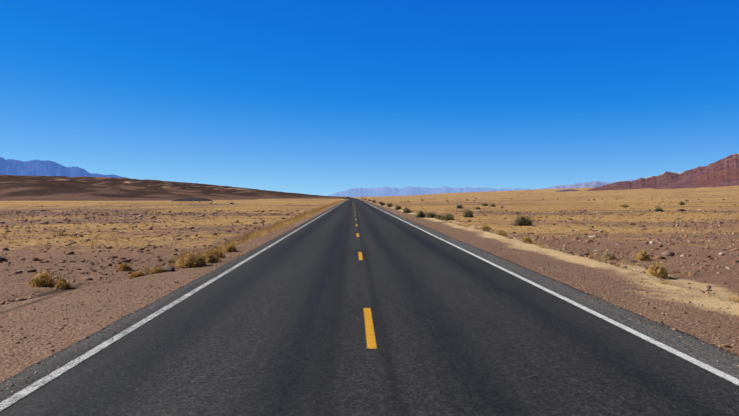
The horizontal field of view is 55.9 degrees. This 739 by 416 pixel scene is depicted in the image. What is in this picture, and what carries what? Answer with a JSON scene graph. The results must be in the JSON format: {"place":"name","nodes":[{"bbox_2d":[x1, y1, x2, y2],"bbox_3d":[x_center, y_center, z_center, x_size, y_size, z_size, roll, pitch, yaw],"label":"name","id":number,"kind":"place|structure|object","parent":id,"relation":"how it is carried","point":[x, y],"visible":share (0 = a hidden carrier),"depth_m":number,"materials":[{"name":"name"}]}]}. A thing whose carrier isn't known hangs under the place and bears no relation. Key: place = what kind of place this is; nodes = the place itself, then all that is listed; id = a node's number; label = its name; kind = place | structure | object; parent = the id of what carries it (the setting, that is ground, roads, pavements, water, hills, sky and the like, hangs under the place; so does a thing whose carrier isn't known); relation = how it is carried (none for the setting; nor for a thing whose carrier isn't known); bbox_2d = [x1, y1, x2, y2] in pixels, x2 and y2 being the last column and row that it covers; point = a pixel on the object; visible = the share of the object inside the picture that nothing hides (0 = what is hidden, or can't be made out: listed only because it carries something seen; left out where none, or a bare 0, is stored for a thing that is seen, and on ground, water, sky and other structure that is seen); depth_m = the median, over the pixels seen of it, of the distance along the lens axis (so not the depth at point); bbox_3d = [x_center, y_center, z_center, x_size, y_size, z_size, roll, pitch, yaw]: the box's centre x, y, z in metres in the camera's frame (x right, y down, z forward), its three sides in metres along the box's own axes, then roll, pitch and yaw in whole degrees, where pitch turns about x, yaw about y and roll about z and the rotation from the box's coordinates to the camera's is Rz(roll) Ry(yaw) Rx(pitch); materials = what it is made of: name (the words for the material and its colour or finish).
{"place":"outdoors","nodes":[
{"label":"outdoors","id":0,"kind":"place"},
{"bbox_2d":[0,157,125,177],"bbox_3d":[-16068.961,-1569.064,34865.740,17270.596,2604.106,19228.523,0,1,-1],"label":"mountain range","id":1,"kind":"structure","parent":0,"point":[29,168],"depth_m":31873.00,"materials":[{"name":"blue stone"}]},
{"bbox_2d":[0,175,344,200],"bbox_3d":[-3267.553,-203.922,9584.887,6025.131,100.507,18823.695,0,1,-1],"label":"hills","id":2,"kind":"structure","parent":0,"point":[39,188],"depth_m":779.45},
{"bbox_2d":[173,198,211,200],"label":"wash bank","id":3,"kind":"structure","parent":0,"point":[192,199],"depth_m":335.18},
{"bbox_2d":[0,198,738,415],"bbox_3d":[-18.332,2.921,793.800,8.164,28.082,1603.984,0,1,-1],"label":"road","id":4,"kind":"structure","parent":0,"point":[277,329],"depth_m":8.39,"materials":[{"name":"grey asphalt"}]},
{"bbox_2d":[0,200,346,411],"bbox_3d":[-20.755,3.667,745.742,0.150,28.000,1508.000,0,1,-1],"label":"edge line","id":5,"kind":"object","parent":4,"relation":"on","point":[25,391],"visible":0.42,"depth_m":8.56,"materials":[{"name":"white paint"}]},
{"bbox_2d":[354,210,377,348],"bbox_3d":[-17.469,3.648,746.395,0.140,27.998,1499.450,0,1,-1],"label":"dashes","id":6,"kind":"object","parent":4,"relation":"on","point":[370,338],"visible":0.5,"depth_m":9.69,"materials":[{"name":"yellow paint"}]},
{"bbox_2d":[369,204,738,385],"bbox_3d":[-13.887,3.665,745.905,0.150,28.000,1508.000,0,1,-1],"label":"edge line","id":7,"kind":"object","parent":4,"relation":"on","point":[714,370],"visible":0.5,"depth_m":9.66,"materials":[{"name":"white paint"}]},
{"bbox_2d":[0,186,738,382],"bbox_3d":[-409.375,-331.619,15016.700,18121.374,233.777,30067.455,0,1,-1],"label":"ground","id":8,"kind":"structure","parent":0,"point":[54,313],"depth_m":28.01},
{"bbox_2d":[27,219,668,289],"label":"dry bushes","id":9,"kind":"object","parent":8,"relation":"on","point":[657,270],"visible":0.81,"depth_m":19.16,"materials":[{"name":"plant"}]},
{"bbox_2d":[0,201,738,400],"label":"rocks","id":10,"kind":"object","parent":8,"relation":"on","point":[172,268],"visible":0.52,"depth_m":31.99,"materials":[{"name":"brown stone"}]},
{"bbox_2d":[0,198,738,302],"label":"dry grass","id":11,"kind":"structure","parent":8,"relation":"on","point":[278,226],"depth_m":55.98,"materials":[{"name":"beige plant"}]},
{"bbox_2d":[361,195,724,225],"bbox_3d":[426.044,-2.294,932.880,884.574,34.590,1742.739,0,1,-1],"label":"green shrubs","id":12,"kind":"object","parent":8,"relation":"on","point":[522,221],"visible":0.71,"depth_m":72.73,"materials":[{"name":"plant"}]},
{"bbox_2d":[0,0,738,195],"label":"sky","id":13,"kind":"structure","parent":0,"point":[311,97],"materials":[{"name":"blue"}]},
{"bbox_2d":[328,186,536,196],"bbox_3d":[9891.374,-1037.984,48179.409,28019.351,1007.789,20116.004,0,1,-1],"label":"mountain range","id":14,"kind":"structure","parent":0,"point":[378,191],"depth_m":45885.34,"materials":[{"name":"blue stone"}]},
{"bbox_2d":[556,189,580,191],"bbox_3d":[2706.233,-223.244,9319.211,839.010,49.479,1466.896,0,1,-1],"label":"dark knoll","id":15,"kind":"structure","parent":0,"point":[567,190],"depth_m":8849.64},
{"bbox_2d":[537,179,634,189],"bbox_3d":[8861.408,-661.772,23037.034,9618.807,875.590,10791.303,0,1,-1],"label":"mountain range","id":16,"kind":"structure","parent":0,"point":[589,184],"depth_m":21588.06,"materials":[{"name":"stone"}]},
{"bbox_2d":[584,153,738,190],"bbox_3d":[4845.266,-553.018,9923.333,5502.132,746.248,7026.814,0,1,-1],"label":"mountain","id":17,"kind":"structure","parent":0,"point":[666,178],"depth_m":8032.62,"materials":[{"name":"brown stone"}]},
{"bbox_2d":[652,155,738,188],"bbox_3d":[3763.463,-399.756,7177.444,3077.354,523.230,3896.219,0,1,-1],"label":"mountain","id":18,"kind":"structure","parent":0,"point":[724,173],"depth_m":6094.06,"materials":[{"name":"brown stone"}]}
]}

